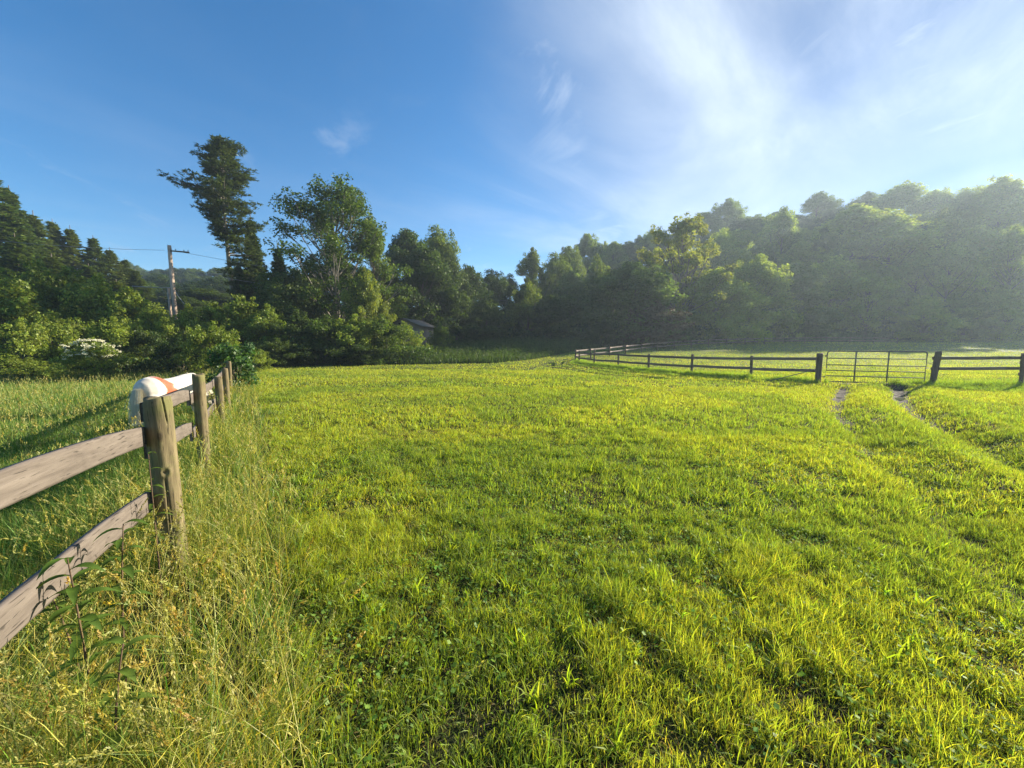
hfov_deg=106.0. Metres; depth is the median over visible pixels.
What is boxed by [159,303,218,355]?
bush
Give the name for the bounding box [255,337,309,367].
bush
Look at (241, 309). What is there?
bush
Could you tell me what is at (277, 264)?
conifer
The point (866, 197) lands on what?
broadleaf tree
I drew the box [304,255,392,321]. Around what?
broadleaf tree
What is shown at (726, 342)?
fence
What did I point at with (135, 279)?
conifer
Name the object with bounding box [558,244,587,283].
broadleaf tree
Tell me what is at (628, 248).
broadleaf tree
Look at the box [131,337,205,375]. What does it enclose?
bush
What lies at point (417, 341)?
bush
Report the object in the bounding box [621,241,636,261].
broadleaf tree
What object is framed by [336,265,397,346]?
broadleaf tree
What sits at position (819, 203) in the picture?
broadleaf tree
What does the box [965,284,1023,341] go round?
broadleaf tree
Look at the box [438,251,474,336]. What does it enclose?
broadleaf tree
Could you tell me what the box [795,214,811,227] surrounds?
broadleaf tree
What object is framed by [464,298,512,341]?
broadleaf tree
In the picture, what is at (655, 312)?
bush
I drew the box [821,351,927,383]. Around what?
field gate
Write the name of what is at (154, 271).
broadleaf tree
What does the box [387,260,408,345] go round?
conifer
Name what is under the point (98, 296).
bush
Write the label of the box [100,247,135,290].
conifer
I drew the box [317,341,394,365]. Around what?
bush
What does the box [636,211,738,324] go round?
broadleaf tree
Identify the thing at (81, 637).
leafy weed
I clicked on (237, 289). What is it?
conifer
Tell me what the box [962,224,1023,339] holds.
broadleaf tree
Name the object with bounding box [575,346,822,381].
paddock fence
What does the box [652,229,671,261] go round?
broadleaf tree
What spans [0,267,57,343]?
bush
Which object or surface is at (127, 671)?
leafy weed
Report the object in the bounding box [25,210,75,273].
conifer
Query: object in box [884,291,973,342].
broadleaf tree
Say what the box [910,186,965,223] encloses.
broadleaf tree
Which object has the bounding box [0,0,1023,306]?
sky
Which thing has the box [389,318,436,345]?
shed
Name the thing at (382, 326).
bush
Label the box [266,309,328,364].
bush
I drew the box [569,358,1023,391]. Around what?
fence foot grass
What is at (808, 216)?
broadleaf tree
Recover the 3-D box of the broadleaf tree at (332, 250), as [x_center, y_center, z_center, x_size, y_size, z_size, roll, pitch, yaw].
[-19.771,-12.148,40.568,16.399,19.082,15.774,2,6,21]
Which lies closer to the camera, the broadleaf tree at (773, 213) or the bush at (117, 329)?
the bush at (117, 329)
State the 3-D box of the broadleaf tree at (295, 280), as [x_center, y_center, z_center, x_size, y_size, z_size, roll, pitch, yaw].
[-21.023,-6.338,38.389,8.278,10.005,9.661,-2,6,-16]
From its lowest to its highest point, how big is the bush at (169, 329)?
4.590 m
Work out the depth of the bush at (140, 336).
25.91 m
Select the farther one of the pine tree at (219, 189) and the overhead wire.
the pine tree at (219, 189)
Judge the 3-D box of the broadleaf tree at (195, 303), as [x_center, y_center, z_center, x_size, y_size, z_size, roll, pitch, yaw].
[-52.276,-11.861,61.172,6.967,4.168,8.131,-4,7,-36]
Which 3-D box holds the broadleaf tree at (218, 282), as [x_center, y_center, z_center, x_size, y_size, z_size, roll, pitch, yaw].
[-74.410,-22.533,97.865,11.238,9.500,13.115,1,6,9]
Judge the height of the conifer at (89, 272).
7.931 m
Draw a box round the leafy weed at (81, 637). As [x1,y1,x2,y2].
[34,556,125,749]
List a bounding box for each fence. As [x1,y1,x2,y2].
[0,361,235,648]
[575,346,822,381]
[609,337,897,355]
[929,351,1023,382]
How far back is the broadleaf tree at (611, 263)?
123.93 m
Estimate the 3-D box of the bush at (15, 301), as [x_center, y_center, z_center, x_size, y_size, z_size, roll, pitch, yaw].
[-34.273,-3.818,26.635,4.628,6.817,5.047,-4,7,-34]
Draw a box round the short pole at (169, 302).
[167,288,174,352]
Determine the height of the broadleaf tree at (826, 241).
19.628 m
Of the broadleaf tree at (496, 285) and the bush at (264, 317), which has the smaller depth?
the bush at (264, 317)
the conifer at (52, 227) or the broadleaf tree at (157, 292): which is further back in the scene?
the broadleaf tree at (157, 292)
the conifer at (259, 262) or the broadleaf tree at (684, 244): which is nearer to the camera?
the conifer at (259, 262)
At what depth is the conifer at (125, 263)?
67.98 m
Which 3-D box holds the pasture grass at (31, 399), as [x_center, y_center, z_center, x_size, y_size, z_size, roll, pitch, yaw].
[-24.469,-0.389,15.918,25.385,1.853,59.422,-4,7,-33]
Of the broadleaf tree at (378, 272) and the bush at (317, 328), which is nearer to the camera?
the bush at (317, 328)
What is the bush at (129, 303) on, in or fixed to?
on the ground at (670, 722)
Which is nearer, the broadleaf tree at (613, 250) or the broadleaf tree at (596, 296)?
the broadleaf tree at (596, 296)
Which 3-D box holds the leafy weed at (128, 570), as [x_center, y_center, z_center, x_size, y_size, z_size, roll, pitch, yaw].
[-1.852,1.070,1.850,0.232,0.846,0.221,0,6,0]
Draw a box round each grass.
[0,363,225,746]
[0,365,486,767]
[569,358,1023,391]
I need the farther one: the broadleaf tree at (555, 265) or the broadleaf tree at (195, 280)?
the broadleaf tree at (195, 280)
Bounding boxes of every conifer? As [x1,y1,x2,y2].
[0,180,47,275]
[0,185,47,269]
[0,233,46,295]
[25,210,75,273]
[40,254,64,277]
[42,220,79,269]
[57,225,97,276]
[76,264,102,311]
[79,235,125,285]
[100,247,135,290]
[108,282,125,299]
[115,259,155,297]
[123,269,160,304]
[225,261,259,345]
[243,214,269,342]
[265,247,287,331]
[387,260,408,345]
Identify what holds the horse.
on the ground at (670, 722)
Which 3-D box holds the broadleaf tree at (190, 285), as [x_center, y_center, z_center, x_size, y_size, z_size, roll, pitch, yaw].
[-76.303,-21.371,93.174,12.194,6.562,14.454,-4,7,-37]
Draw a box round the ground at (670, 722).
[0,246,1023,767]
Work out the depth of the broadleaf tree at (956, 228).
98.27 m
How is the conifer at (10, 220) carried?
on the ground at (670, 722)
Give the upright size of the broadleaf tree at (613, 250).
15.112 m
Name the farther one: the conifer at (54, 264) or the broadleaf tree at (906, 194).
the broadleaf tree at (906, 194)
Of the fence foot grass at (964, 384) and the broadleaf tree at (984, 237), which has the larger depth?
the broadleaf tree at (984, 237)
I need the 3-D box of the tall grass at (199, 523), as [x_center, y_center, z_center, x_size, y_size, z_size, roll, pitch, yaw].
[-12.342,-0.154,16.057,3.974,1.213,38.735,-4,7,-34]
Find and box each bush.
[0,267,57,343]
[0,278,70,355]
[0,317,73,375]
[0,354,71,380]
[1,259,94,360]
[2,361,84,380]
[4,310,105,370]
[31,265,118,355]
[42,337,134,382]
[57,272,148,347]
[79,316,161,373]
[94,285,149,336]
[108,325,171,373]
[114,301,189,355]
[130,316,191,364]
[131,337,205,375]
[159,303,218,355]
[168,320,241,373]
[180,300,234,351]
[209,294,271,345]
[239,303,300,365]
[242,349,276,371]
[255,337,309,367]
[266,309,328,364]
[286,314,359,361]
[289,340,349,366]
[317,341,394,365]
[320,313,392,365]
[354,313,412,364]
[379,321,436,355]
[423,323,454,349]
[581,318,619,346]
[620,300,694,348]
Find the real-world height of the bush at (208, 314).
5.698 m
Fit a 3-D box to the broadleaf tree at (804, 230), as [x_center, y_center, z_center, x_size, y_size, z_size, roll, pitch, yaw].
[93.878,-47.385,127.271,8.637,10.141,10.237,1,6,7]
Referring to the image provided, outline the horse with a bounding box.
[124,373,214,426]
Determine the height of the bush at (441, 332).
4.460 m
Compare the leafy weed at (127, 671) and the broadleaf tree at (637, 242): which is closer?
the leafy weed at (127, 671)
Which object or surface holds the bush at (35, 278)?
on the ground at (670, 722)
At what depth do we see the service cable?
36.44 m
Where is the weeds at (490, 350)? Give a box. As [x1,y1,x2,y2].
[259,335,603,365]
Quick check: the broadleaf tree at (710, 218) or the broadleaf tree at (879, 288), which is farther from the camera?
the broadleaf tree at (710, 218)
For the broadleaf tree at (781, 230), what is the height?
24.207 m
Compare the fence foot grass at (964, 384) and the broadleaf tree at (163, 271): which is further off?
the broadleaf tree at (163, 271)
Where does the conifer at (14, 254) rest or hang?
on the ground at (670, 722)
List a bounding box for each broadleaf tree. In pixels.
[127,263,143,272]
[141,273,153,280]
[145,269,161,274]
[145,273,180,298]
[145,281,167,303]
[152,268,176,276]
[154,295,206,318]
[159,288,231,311]
[161,268,191,283]
[161,281,218,303]
[174,271,199,283]
[179,268,207,276]
[179,276,204,285]
[194,276,230,305]
[204,268,225,276]
[239,172,416,347]
[254,268,341,344]
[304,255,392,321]
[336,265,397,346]
[340,213,411,337]
[370,277,429,324]
[380,228,453,320]
[399,244,462,345]
[425,223,473,312]
[435,290,481,341]
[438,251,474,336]
[452,263,494,336]
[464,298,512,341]
[472,269,518,327]
[494,273,524,329]
[498,278,563,337]
[507,247,557,324]
[530,294,572,339]
[535,252,583,316]
[550,269,590,337]
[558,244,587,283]
[570,254,627,320]
[576,233,609,278]
[578,268,642,327]
[583,261,691,345]
[601,241,617,259]
[603,241,629,269]
[603,260,621,271]
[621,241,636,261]
[623,244,642,263]
[630,235,647,263]
[634,229,663,264]
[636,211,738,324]
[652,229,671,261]
[687,211,733,247]
[687,267,753,343]
[690,227,754,300]
[707,197,749,237]
[714,285,780,342]
[720,228,766,258]
[722,214,766,231]
[723,253,804,337]
[746,206,821,271]
[759,261,845,341]
[765,211,805,227]
[773,226,876,291]
[776,203,940,290]
[776,238,835,296]
[782,254,884,332]
[794,190,848,230]
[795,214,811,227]
[796,225,811,237]
[798,217,817,229]
[807,214,826,223]
[832,270,905,341]
[837,191,900,211]
[843,208,949,298]
[863,179,952,226]
[878,208,1001,297]
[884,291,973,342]
[894,242,997,339]
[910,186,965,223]
[917,217,939,230]
[929,224,1023,316]
[932,185,1011,228]
[958,174,1023,238]
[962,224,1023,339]
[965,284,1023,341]
[992,208,1023,231]
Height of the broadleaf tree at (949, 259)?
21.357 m
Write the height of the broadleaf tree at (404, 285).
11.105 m
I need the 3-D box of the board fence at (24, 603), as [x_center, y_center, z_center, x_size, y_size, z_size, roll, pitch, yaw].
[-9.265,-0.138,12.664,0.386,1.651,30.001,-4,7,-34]
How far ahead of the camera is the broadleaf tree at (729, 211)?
139.18 m
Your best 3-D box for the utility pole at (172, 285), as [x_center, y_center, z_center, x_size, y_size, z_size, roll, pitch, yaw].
[-31.844,-7.592,37.232,2.305,11.341,0.411,1,6,12]
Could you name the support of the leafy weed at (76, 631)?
on the ground at (670, 722)
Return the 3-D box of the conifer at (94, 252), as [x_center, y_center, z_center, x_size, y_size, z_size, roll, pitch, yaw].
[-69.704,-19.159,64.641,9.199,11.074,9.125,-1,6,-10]
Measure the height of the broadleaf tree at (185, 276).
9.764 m
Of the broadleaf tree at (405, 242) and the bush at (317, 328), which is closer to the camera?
the bush at (317, 328)
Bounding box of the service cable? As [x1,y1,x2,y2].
[132,286,169,287]
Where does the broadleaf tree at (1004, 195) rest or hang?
on the ground at (670, 722)
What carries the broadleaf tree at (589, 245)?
on the ground at (670, 722)
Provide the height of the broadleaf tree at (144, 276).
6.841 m
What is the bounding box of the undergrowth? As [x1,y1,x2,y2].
[0,312,1023,376]
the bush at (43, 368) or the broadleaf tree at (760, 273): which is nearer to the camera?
the bush at (43, 368)
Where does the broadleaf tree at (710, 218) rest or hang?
on the ground at (670, 722)
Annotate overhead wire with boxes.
[5,241,141,249]
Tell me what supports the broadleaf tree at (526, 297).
on the ground at (670, 722)
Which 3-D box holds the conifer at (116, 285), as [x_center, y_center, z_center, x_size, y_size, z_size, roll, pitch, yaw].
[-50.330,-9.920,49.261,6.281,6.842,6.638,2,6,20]
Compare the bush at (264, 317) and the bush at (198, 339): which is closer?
the bush at (198, 339)
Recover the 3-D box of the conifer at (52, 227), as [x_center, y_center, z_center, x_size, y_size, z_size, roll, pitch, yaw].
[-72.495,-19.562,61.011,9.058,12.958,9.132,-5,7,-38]
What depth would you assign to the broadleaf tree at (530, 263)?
77.78 m
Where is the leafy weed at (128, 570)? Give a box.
[90,519,152,681]
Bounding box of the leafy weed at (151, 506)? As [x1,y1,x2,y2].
[136,452,172,601]
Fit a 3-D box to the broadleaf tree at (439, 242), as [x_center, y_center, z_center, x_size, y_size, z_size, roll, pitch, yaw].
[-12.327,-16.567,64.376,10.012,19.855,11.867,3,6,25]
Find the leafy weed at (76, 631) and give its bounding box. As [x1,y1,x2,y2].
[37,583,107,699]
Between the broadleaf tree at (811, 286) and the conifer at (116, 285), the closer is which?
the conifer at (116, 285)
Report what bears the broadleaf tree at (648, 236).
on the ground at (670, 722)
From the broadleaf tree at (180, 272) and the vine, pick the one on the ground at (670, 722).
the broadleaf tree at (180, 272)
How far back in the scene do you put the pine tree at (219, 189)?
42.32 m
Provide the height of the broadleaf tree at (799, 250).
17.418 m
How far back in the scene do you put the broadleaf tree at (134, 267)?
185.50 m
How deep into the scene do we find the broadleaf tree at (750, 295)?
64.45 m
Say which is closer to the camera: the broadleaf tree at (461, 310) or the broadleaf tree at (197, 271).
the broadleaf tree at (461, 310)
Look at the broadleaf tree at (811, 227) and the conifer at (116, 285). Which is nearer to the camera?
the conifer at (116, 285)
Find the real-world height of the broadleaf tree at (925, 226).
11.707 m
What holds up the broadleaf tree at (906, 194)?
on the ground at (670, 722)
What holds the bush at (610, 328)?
on the ground at (670, 722)
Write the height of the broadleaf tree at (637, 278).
14.556 m
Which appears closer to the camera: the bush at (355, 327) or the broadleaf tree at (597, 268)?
the bush at (355, 327)
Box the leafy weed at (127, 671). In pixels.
[74,635,162,767]
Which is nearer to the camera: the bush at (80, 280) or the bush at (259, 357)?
the bush at (259, 357)
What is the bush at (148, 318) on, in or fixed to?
on the ground at (670, 722)
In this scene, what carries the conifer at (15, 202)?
on the ground at (670, 722)
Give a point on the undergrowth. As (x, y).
(694, 335)
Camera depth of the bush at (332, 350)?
30.23 m
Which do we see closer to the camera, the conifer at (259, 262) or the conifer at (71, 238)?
the conifer at (259, 262)
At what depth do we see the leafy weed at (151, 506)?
2.40 m
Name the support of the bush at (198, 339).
on the ground at (670, 722)
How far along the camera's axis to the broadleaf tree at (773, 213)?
138.34 m
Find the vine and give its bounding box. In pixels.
[204,341,260,390]
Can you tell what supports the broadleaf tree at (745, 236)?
on the ground at (670, 722)
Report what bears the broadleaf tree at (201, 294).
on the ground at (670, 722)
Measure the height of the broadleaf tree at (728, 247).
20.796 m
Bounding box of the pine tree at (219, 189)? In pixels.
[157,134,268,337]
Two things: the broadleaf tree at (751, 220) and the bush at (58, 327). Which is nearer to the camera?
the bush at (58, 327)
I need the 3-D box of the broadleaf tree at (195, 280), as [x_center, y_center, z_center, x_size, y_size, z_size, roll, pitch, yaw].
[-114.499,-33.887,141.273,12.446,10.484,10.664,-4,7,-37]
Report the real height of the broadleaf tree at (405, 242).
19.436 m
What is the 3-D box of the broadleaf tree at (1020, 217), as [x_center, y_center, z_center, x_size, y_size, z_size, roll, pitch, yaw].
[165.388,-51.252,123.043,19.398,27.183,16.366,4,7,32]
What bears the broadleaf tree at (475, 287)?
on the ground at (670, 722)
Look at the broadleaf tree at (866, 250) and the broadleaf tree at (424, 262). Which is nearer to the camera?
the broadleaf tree at (424, 262)
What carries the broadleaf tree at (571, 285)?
on the ground at (670, 722)
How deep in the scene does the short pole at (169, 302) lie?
37.53 m
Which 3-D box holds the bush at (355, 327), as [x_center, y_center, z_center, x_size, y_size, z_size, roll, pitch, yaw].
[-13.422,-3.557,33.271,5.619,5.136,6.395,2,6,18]
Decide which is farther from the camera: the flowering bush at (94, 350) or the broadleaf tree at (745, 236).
the broadleaf tree at (745, 236)
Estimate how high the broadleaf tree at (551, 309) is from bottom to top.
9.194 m
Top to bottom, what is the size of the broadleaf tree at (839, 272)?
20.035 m
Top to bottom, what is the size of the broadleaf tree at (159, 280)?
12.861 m
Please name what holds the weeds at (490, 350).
on the ground at (670, 722)
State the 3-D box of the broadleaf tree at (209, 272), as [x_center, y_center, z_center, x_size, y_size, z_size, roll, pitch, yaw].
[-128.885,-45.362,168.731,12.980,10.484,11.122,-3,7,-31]
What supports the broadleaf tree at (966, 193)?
on the ground at (670, 722)
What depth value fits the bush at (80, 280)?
32.76 m
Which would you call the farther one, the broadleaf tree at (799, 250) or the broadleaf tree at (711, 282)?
the broadleaf tree at (799, 250)
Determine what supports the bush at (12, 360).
on the ground at (670, 722)
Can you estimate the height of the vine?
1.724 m
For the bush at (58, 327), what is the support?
on the ground at (670, 722)
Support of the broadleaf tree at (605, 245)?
on the ground at (670, 722)
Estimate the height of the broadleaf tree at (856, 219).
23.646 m
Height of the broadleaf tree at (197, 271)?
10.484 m
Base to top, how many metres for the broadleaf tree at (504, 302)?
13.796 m
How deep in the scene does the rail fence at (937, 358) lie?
15.43 m
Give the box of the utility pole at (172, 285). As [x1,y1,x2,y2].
[167,245,189,332]
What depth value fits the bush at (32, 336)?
23.14 m
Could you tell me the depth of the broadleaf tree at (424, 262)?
52.53 m
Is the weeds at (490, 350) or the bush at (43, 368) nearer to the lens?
the bush at (43, 368)

